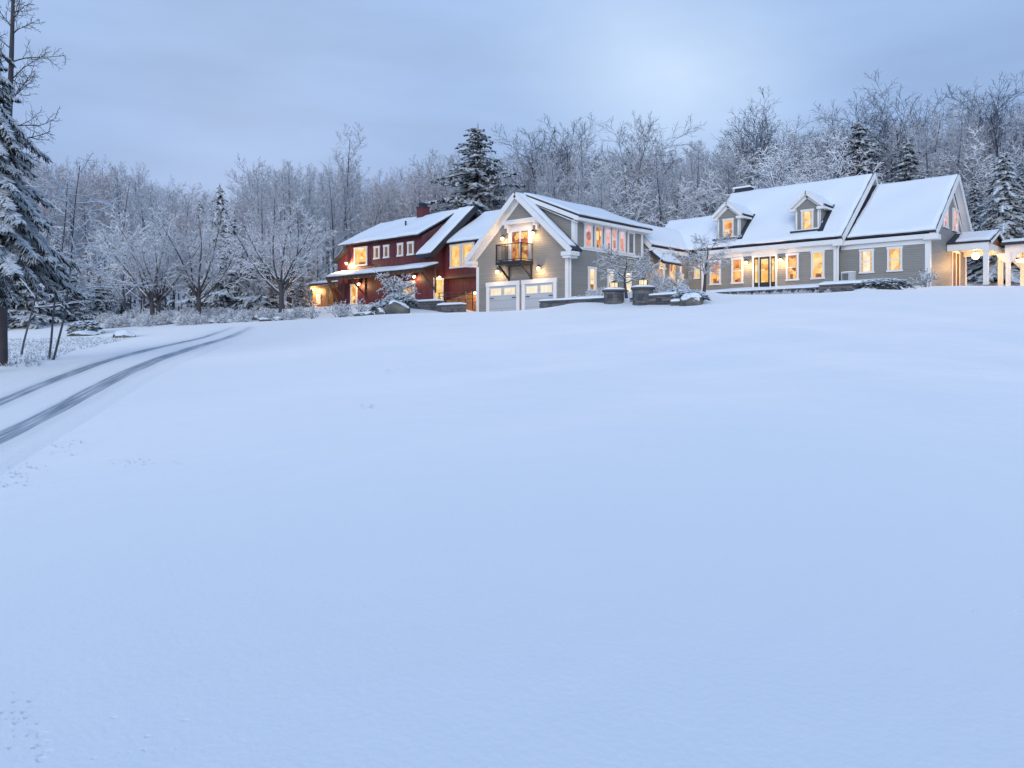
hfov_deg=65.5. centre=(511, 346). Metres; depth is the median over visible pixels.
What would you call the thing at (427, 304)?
stone wall
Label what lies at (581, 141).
bare tree
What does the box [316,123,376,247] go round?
bare tree
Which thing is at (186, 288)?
shrubby tree
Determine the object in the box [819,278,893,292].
stone wall
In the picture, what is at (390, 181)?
bare tree
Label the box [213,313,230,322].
spirea bush
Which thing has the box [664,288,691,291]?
creeping juniper
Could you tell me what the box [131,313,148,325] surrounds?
spirea bush
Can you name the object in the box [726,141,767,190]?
bare tree
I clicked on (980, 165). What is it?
shrubby tree
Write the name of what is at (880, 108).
bare tree
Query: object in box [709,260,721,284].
window
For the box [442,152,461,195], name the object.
bare tree
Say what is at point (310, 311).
snowy shrub
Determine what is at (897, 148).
bare tree
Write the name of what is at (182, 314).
spirea bush
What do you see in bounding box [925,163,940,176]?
snowy spruce
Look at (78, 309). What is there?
snowy spruce
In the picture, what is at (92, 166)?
wood
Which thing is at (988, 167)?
shrubby tree
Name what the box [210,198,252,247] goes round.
bare tree
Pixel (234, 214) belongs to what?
bare tree
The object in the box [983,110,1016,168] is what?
bare tree
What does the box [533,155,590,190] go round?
bare tree
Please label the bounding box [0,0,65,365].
bare tree
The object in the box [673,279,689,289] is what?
snowy shrub
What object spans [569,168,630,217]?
shrubby tree
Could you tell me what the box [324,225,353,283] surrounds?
shrubby tree
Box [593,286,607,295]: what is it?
snowy shrub
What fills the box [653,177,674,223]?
bare tree
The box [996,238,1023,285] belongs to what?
pavilion
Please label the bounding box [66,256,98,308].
shrubby tree
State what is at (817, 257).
window
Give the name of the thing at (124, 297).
shrubby tree
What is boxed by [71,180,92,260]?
bare tree
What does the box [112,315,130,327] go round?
spirea bush
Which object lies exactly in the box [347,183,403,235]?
bare tree
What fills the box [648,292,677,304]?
stone wall
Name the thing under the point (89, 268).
shrubby tree
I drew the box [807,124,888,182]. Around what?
shrubby tree
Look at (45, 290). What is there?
snowy spruce
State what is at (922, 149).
bare tree
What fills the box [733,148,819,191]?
shrubby tree
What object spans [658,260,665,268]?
window
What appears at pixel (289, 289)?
shrubby tree
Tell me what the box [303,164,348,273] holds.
bare tree
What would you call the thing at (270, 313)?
spirea bush
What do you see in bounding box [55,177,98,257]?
bare tree
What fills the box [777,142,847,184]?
shrubby tree
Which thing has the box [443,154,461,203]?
bare tree
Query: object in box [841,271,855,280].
heat pump
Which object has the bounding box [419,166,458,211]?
bare tree
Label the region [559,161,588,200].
bare tree
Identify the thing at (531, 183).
bare tree
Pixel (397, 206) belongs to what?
bare tree
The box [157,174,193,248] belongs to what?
bare tree
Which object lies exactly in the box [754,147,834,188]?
shrubby tree
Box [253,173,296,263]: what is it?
bare tree
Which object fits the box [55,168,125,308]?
bare tree
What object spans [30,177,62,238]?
bare tree
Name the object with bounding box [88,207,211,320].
garden tree
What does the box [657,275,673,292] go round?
snowy shrub
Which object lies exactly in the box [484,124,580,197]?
bare tree
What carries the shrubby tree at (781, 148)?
on the ground at (738, 530)
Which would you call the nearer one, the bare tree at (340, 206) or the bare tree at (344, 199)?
the bare tree at (344, 199)
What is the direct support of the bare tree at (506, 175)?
on the ground at (738, 530)
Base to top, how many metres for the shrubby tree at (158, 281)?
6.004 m
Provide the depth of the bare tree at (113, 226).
75.30 m
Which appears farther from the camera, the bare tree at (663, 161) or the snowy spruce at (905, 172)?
the bare tree at (663, 161)
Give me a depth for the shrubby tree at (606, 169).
85.33 m
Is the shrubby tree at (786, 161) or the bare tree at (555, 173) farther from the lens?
the bare tree at (555, 173)
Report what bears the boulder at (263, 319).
on the ground at (738, 530)
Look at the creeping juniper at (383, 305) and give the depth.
43.57 m
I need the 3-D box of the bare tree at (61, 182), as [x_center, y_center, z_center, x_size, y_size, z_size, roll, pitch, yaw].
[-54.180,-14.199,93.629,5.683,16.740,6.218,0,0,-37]
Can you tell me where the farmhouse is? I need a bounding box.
[629,173,1004,289]
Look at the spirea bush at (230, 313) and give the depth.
49.82 m
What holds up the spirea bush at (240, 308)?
on the ground at (738, 530)
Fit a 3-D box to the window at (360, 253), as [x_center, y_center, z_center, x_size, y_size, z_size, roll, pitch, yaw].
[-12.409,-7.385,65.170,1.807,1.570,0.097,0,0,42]
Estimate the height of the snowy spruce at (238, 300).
8.660 m
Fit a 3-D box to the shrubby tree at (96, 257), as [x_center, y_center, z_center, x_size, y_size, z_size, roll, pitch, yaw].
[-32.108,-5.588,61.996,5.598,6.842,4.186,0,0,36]
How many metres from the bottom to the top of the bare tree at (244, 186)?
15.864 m
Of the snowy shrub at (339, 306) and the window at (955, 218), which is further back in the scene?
the window at (955, 218)
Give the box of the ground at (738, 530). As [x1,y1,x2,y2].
[0,256,1023,767]
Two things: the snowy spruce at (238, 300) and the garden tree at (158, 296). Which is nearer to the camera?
the garden tree at (158, 296)
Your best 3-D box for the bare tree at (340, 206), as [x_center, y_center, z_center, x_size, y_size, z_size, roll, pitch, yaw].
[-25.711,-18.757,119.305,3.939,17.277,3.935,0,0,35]
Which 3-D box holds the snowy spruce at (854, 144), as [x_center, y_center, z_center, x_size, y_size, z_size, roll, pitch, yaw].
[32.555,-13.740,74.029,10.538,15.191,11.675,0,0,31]
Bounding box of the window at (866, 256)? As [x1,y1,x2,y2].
[859,248,874,273]
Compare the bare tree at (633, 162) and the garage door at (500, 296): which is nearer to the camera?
the garage door at (500, 296)
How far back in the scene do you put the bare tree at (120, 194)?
92.13 m
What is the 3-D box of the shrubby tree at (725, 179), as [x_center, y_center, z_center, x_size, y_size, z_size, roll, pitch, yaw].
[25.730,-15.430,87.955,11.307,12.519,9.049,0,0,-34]
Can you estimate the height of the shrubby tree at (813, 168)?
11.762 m
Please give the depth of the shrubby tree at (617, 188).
76.47 m
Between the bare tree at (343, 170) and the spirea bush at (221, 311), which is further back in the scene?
the bare tree at (343, 170)
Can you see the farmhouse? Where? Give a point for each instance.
(866, 226)
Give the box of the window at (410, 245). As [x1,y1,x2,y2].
[406,241,413,255]
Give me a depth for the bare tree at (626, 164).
108.14 m
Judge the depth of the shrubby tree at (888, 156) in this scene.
82.95 m
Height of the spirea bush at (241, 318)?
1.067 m
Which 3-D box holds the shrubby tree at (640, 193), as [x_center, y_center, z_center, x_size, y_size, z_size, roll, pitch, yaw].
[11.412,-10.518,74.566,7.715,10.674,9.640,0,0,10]
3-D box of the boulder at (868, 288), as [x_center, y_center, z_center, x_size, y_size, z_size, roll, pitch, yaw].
[19.307,-2.906,43.257,1.444,0.685,1.187,0,0,-10]
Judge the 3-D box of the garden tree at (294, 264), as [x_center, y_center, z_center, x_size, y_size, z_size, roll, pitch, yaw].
[-13.730,-5.469,48.272,6.379,7.909,5.711,0,0,14]
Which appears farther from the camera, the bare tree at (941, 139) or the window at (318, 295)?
the bare tree at (941, 139)
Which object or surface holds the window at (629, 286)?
in the garage house at (528, 251)
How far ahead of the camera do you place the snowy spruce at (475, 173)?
77.30 m
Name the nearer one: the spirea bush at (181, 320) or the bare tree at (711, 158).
the spirea bush at (181, 320)
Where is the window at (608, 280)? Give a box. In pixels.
[607,269,614,287]
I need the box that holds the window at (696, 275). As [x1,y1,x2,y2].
[693,265,700,278]
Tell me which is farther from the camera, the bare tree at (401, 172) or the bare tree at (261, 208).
the bare tree at (401, 172)
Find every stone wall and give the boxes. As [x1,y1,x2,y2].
[410,299,443,310]
[437,302,466,312]
[539,295,603,307]
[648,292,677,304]
[670,298,679,305]
[707,283,818,294]
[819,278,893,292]
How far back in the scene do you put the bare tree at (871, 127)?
79.45 m
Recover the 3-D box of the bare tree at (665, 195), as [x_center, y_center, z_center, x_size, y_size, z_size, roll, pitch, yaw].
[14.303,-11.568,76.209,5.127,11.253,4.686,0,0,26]
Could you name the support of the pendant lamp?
hanging from the farmhouse
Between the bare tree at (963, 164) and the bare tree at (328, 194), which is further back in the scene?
the bare tree at (328, 194)
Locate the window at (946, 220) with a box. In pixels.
[943,208,948,228]
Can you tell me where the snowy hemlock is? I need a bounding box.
[0,45,87,309]
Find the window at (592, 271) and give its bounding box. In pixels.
[587,266,596,290]
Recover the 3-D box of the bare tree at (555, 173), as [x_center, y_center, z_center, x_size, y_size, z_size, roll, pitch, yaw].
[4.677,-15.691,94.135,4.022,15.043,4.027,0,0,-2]
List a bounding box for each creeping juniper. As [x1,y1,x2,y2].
[65,320,102,333]
[370,302,387,311]
[379,293,419,308]
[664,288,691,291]
[669,289,711,301]
[850,278,915,290]
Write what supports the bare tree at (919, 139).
on the ground at (738, 530)
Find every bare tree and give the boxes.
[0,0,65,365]
[22,150,62,251]
[23,151,89,246]
[27,154,91,258]
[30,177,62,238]
[36,176,70,252]
[39,157,79,242]
[45,177,98,268]
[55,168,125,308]
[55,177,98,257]
[59,184,88,282]
[68,164,102,281]
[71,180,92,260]
[74,184,109,262]
[81,165,133,277]
[83,192,139,308]
[87,166,147,313]
[89,172,135,238]
[93,166,135,234]
[100,162,134,263]
[107,170,142,280]
[108,196,151,305]
[120,174,164,239]
[122,199,165,311]
[126,172,148,301]
[127,191,173,260]
[141,183,163,232]
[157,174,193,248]
[157,183,212,259]
[158,188,194,261]
[160,210,206,308]
[183,212,223,306]
[186,191,211,250]
[203,191,234,244]
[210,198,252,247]
[212,199,247,238]
[225,154,277,248]
[225,190,268,246]
[240,165,270,222]
[241,157,280,261]
[241,161,296,266]
[243,177,278,262]
[249,182,277,268]
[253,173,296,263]
[257,159,326,292]
[261,186,287,295]
[263,177,294,226]
[269,160,322,302]
[271,171,306,301]
[281,174,303,289]
[287,178,306,250]
[289,182,313,291]
[294,186,315,282]
[296,164,328,291]
[300,194,331,294]
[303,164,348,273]
[313,166,364,272]
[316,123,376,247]
[317,179,353,262]
[319,165,372,252]
[319,187,339,257]
[323,175,368,239]
[328,172,358,257]
[335,165,346,271]
[337,158,366,237]
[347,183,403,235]
[352,184,369,226]
[354,176,403,235]
[355,176,381,229]
[358,178,386,228]
[375,181,396,220]
[384,181,435,221]
[386,176,408,219]
[387,190,408,218]
[392,166,422,214]
[395,168,442,216]
[396,168,454,217]
[397,179,422,218]
[398,176,441,217]
[401,149,458,208]
[409,160,459,212]
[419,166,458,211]
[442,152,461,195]
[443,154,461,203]
[468,182,483,211]
[480,168,514,210]
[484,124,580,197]
[497,158,523,191]
[499,175,526,206]
[503,148,540,191]
[511,150,540,189]
[514,112,609,202]
[516,156,543,193]
[529,161,570,200]
[531,153,556,196]
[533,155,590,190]
[536,152,586,204]
[536,156,575,201]
[538,160,565,199]
[541,146,589,202]
[544,154,566,197]
[552,142,572,194]
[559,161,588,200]
[561,164,590,203]
[562,123,604,200]
[570,146,596,196]
[583,155,623,216]
[585,153,613,202]
[589,110,705,220]
[596,149,634,198]
[599,165,627,208]
[608,148,661,223]
[618,138,675,218]
[620,146,633,193]
[620,153,640,202]
[634,148,667,211]
[640,170,684,226]
[644,144,681,226]
[653,143,674,204]
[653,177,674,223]
[660,159,692,222]
[662,148,681,201]
[668,172,685,217]
[669,140,713,201]
[671,170,688,214]
[677,142,715,218]
[678,163,720,212]
[680,141,705,199]
[682,140,701,202]
[692,107,807,183]
[699,148,721,201]
[707,139,750,215]
[710,147,741,209]
[711,86,823,181]
[713,135,764,191]
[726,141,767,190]
[727,154,759,192]
[730,137,775,181]
[759,134,805,186]
[766,133,806,155]
[788,133,805,175]
[795,131,816,163]
[800,90,931,181]
[800,129,832,162]
[804,108,845,157]
[805,130,822,176]
[817,132,828,155]
[817,150,835,175]
[832,128,850,158]
[841,70,976,182]
[868,122,887,178]
[881,133,913,180]
[882,123,898,182]
[887,112,908,152]
[887,132,908,180]
[895,102,959,171]
[899,109,928,168]
[905,102,964,178]
[912,118,933,166]
[916,132,925,166]
[931,118,994,205]
[935,70,1023,181]
[939,79,999,180]
[939,120,956,158]
[939,136,997,214]
[943,111,975,188]
[946,89,1023,169]
[959,129,993,214]
[966,110,1007,152]
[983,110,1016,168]
[983,131,1023,195]
[987,111,1015,160]
[987,112,1023,208]
[1002,105,1023,178]
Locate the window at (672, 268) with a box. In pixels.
[669,264,675,281]
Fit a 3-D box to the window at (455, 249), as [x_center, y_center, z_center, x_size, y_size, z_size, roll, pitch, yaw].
[-4.207,-6.720,59.090,1.251,1.780,0.097,0,0,42]
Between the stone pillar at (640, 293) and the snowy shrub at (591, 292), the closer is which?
the stone pillar at (640, 293)
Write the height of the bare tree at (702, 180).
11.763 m
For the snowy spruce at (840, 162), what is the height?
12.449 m
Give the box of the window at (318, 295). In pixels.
[316,294,320,304]
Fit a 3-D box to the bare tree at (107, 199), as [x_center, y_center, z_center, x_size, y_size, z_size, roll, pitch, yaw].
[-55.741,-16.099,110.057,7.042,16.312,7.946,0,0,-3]
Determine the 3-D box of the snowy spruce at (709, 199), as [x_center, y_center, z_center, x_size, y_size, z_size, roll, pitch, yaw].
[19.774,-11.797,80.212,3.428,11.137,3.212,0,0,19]
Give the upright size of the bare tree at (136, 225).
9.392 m
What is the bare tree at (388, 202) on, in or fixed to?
on the ground at (738, 530)
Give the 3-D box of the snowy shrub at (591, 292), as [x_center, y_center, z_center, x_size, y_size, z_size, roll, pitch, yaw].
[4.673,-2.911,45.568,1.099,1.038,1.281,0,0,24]
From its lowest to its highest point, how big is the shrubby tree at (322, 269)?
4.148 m
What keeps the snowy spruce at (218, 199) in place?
on the ground at (738, 530)
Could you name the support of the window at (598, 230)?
in the garage house at (528, 251)
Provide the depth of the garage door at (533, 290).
48.62 m
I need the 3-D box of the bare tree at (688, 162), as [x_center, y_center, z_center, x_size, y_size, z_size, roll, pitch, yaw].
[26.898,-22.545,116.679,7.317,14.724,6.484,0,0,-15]
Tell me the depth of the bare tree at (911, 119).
107.46 m
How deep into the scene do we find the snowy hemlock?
20.55 m
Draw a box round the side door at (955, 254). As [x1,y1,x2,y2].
[952,251,959,285]
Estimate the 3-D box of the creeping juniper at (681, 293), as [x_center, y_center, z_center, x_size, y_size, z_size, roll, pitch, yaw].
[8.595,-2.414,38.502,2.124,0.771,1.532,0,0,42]
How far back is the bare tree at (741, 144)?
83.60 m
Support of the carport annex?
on the ground at (738, 530)
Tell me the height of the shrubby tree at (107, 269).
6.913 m
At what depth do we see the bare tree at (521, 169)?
110.61 m
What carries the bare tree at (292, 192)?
on the ground at (738, 530)
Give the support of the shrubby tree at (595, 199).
on the ground at (738, 530)
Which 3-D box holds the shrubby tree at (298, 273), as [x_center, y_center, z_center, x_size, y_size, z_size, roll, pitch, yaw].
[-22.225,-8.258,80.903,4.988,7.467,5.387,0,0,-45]
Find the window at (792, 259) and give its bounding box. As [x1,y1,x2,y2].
[785,253,799,280]
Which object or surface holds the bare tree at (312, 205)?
on the ground at (738, 530)
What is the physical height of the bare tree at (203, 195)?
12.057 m
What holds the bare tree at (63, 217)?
on the ground at (738, 530)
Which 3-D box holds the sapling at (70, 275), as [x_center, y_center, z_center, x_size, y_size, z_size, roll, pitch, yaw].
[-12.931,-2.643,23.705,4.171,6.292,3.361,0,0,42]
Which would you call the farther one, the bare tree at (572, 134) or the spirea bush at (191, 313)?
the bare tree at (572, 134)
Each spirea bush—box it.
[93,312,110,322]
[102,315,121,328]
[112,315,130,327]
[123,309,134,318]
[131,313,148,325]
[136,314,156,326]
[151,312,171,325]
[161,307,176,316]
[173,315,190,325]
[174,310,189,319]
[179,306,194,313]
[188,309,206,317]
[188,313,208,324]
[201,306,211,316]
[210,312,232,319]
[211,308,228,318]
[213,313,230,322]
[214,307,233,315]
[227,308,235,318]
[231,310,251,322]
[236,306,247,311]
[249,307,260,314]
[256,308,270,320]
[257,308,272,318]
[273,310,294,320]
[291,309,309,317]
[292,308,299,317]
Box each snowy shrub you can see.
[302,304,320,318]
[324,300,350,316]
[333,307,352,316]
[346,298,371,316]
[585,287,597,295]
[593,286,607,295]
[649,271,663,292]
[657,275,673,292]
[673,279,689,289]
[909,267,937,286]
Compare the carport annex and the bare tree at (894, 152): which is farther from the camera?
the bare tree at (894, 152)
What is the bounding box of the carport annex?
[306,280,337,306]
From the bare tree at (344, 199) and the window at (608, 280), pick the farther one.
the bare tree at (344, 199)
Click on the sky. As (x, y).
(181, 89)
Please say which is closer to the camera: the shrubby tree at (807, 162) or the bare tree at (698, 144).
the shrubby tree at (807, 162)
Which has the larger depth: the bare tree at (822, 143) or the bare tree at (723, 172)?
the bare tree at (822, 143)
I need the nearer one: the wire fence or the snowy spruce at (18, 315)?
the snowy spruce at (18, 315)
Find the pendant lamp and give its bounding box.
[972,250,979,258]
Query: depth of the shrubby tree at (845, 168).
72.61 m
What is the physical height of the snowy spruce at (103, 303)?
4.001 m
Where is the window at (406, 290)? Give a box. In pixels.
[403,281,414,296]
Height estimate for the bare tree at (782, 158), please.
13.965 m
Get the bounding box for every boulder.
[67,330,98,335]
[113,330,135,337]
[258,317,271,320]
[353,311,373,315]
[375,307,385,314]
[385,300,409,313]
[679,292,702,305]
[854,287,877,290]
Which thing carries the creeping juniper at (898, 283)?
on the ground at (738, 530)
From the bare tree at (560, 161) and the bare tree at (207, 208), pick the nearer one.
the bare tree at (207, 208)
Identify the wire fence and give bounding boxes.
[130,293,205,311]
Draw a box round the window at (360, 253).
[353,246,367,266]
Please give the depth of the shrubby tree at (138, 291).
68.75 m
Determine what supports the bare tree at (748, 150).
on the ground at (738, 530)
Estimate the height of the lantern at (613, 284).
0.410 m
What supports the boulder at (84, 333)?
on the ground at (738, 530)
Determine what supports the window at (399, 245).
in the barn house at (426, 250)
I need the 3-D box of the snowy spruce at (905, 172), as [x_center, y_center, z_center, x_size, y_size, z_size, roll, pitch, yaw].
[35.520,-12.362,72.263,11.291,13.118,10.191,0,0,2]
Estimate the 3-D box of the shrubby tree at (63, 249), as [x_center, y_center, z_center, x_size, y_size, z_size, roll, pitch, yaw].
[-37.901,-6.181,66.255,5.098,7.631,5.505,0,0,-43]
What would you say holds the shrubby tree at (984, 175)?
on the ground at (738, 530)
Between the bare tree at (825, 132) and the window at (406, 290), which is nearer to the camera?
the window at (406, 290)
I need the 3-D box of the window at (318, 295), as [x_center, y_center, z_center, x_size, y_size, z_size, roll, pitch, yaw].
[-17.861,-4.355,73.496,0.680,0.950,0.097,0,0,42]
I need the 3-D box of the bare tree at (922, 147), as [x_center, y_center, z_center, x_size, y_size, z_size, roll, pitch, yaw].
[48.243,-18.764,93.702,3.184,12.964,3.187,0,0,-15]
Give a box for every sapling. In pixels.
[8,226,90,354]
[26,152,126,359]
[27,183,152,358]
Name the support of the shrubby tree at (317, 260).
on the ground at (738, 530)
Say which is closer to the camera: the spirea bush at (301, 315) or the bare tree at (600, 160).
the spirea bush at (301, 315)
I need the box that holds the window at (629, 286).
[624,271,631,291]
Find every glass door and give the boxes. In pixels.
[350,284,357,304]
[433,277,443,299]
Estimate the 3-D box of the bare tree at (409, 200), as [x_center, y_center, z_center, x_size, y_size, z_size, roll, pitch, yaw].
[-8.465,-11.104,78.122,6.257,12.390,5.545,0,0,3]
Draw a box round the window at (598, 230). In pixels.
[594,225,602,249]
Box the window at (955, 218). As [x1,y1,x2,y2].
[952,208,958,232]
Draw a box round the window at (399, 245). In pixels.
[396,242,403,256]
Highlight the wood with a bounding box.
[14,113,1023,282]
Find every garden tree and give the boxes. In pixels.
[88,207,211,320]
[105,218,217,315]
[143,200,243,313]
[221,193,334,313]
[235,275,271,304]
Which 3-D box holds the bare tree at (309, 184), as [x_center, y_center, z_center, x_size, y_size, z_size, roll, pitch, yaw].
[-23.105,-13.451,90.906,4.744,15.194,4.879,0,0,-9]
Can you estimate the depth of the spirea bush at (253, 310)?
54.22 m
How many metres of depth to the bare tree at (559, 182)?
85.33 m
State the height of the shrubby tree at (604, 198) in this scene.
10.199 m
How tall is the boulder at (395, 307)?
1.285 m
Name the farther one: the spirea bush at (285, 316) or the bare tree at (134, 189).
the bare tree at (134, 189)
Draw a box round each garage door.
[486,280,519,311]
[521,278,556,309]
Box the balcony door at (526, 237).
[509,222,532,260]
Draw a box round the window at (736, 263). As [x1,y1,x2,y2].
[730,257,743,283]
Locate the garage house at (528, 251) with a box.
[464,192,652,311]
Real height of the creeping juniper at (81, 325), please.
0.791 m
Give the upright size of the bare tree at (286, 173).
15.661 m
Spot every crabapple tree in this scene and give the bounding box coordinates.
[592,244,663,297]
[662,231,741,291]
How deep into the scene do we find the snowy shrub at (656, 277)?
44.87 m
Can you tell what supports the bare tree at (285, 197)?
on the ground at (738, 530)
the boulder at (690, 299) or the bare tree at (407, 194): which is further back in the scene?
the bare tree at (407, 194)
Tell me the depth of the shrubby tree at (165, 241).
74.58 m
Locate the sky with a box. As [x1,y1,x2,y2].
[0,0,1023,264]
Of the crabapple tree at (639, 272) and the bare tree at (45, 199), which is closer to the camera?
the crabapple tree at (639, 272)
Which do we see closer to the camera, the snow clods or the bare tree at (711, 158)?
the snow clods
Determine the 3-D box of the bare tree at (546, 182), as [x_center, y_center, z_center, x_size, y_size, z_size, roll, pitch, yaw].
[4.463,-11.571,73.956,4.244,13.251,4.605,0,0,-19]
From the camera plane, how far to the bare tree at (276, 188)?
66.06 m
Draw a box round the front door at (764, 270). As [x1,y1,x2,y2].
[752,254,777,286]
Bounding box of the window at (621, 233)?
[618,229,626,253]
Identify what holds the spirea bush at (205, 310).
on the ground at (738, 530)
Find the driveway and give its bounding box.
[0,326,262,475]
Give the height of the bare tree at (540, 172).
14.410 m
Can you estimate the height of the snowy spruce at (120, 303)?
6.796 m
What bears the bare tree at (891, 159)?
on the ground at (738, 530)
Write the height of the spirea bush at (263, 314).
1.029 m
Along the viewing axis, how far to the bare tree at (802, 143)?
97.11 m
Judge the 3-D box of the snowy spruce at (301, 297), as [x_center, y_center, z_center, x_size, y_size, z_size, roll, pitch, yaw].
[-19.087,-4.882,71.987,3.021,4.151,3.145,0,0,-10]
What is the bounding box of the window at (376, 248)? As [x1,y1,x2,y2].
[373,246,379,259]
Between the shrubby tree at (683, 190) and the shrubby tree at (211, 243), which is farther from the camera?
the shrubby tree at (683, 190)
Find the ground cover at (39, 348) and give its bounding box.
[0,335,126,366]
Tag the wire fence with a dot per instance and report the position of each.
(165, 302)
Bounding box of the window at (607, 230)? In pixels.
[604,226,611,251]
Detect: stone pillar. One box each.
[602,287,625,303]
[631,285,654,305]
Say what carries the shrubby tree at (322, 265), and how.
on the ground at (738, 530)
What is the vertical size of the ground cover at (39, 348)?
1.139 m
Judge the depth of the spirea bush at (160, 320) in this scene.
47.67 m
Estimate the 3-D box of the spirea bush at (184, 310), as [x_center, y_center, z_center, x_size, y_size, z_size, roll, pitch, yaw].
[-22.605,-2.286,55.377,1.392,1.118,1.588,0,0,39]
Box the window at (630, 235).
[627,231,635,254]
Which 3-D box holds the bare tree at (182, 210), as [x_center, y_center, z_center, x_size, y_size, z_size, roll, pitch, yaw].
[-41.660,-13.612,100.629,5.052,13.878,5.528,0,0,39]
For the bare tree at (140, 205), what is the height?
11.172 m
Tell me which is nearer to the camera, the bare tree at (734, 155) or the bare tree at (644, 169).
the bare tree at (734, 155)
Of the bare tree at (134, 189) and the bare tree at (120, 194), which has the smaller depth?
the bare tree at (134, 189)
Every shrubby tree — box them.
[39,228,88,284]
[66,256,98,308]
[67,244,106,291]
[76,230,125,308]
[82,239,115,291]
[83,203,173,313]
[108,258,153,310]
[128,264,147,308]
[132,218,183,300]
[136,240,182,307]
[169,264,200,307]
[171,223,227,306]
[202,226,280,305]
[250,233,299,296]
[263,240,297,296]
[272,230,314,295]
[289,219,339,285]
[292,262,330,292]
[302,257,324,299]
[304,245,330,284]
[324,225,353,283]
[557,177,602,207]
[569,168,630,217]
[570,188,626,214]
[578,168,657,225]
[582,157,648,220]
[583,188,632,219]
[607,178,674,227]
[625,200,650,223]
[633,142,690,226]
[647,177,712,223]
[677,170,722,216]
[678,171,727,218]
[682,175,733,215]
[683,136,759,216]
[701,149,782,210]
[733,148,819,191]
[752,119,825,186]
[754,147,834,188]
[756,150,798,188]
[761,146,827,180]
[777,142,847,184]
[790,147,836,182]
[795,121,883,181]
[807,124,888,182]
[875,133,922,182]
[918,158,950,177]
[923,137,985,180]
[931,124,1016,230]
[940,140,1022,217]
[956,142,997,208]
[963,180,997,230]
[986,148,1023,192]
[988,145,1023,205]
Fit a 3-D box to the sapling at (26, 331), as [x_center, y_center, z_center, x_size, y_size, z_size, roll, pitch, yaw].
[-15.569,-1.867,26.064,3.228,4.500,2.093,0,0,-22]
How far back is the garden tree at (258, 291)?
61.59 m
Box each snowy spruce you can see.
[8,278,66,329]
[19,254,89,324]
[50,236,65,307]
[50,268,101,322]
[86,274,123,319]
[108,247,136,313]
[142,222,174,310]
[166,221,289,312]
[178,202,206,306]
[191,185,233,306]
[230,252,294,310]
[288,272,316,308]
[394,128,525,219]
[704,178,714,215]
[830,150,846,177]
[834,118,885,183]
[883,138,969,258]
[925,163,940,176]
[965,173,993,278]
[967,149,1023,284]
[1011,151,1023,236]
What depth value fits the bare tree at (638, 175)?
79.00 m
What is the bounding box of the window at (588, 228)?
[584,223,593,248]
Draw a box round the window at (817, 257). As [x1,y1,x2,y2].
[810,250,824,279]
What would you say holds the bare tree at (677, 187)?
on the ground at (738, 530)
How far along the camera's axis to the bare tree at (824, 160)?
77.23 m
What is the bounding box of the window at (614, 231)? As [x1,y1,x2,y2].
[611,228,617,251]
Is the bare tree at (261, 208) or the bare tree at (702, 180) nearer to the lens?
the bare tree at (261, 208)
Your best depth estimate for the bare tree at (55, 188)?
80.92 m
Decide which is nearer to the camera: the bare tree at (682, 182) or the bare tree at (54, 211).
the bare tree at (54, 211)
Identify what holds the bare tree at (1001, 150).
on the ground at (738, 530)
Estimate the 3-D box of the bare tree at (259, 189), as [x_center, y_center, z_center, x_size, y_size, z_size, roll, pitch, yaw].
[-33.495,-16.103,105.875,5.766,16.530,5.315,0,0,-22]
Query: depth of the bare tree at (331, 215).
78.98 m
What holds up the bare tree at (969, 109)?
on the ground at (738, 530)
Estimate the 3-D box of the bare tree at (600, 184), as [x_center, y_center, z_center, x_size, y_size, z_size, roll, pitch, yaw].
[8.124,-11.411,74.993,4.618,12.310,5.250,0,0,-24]
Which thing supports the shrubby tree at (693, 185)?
on the ground at (738, 530)
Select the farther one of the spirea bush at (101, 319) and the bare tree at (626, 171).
the bare tree at (626, 171)
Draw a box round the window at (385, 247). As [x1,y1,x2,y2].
[383,244,389,258]
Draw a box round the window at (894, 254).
[886,246,902,271]
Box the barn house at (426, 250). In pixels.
[325,202,500,311]
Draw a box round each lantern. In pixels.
[609,281,617,287]
[638,278,647,284]
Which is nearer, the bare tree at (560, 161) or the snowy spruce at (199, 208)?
the snowy spruce at (199, 208)
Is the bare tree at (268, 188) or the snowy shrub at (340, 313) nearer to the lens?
the snowy shrub at (340, 313)
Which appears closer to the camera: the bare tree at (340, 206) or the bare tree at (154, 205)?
the bare tree at (154, 205)
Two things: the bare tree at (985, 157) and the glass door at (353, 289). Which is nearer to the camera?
the glass door at (353, 289)
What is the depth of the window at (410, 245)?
61.00 m
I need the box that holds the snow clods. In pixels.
[0,367,407,750]
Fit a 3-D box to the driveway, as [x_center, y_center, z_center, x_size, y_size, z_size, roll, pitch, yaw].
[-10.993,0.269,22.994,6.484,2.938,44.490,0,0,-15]
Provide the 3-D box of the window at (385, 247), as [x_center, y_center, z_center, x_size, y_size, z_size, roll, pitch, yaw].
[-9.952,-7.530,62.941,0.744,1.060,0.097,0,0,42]
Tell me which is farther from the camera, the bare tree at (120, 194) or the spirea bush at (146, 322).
the bare tree at (120, 194)
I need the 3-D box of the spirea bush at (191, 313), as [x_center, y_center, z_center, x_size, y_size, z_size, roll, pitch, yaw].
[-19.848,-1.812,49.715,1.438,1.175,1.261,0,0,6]
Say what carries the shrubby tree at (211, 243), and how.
on the ground at (738, 530)
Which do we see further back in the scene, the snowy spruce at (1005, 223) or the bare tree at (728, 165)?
the bare tree at (728, 165)
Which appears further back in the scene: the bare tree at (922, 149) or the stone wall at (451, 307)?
the bare tree at (922, 149)
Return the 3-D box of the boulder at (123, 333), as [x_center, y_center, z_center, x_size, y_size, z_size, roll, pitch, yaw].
[-18.280,-0.409,37.465,1.182,0.753,0.903,0,0,42]
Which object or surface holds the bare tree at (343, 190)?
on the ground at (738, 530)
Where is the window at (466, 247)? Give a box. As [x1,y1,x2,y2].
[461,242,474,267]
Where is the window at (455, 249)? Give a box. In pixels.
[449,243,460,268]

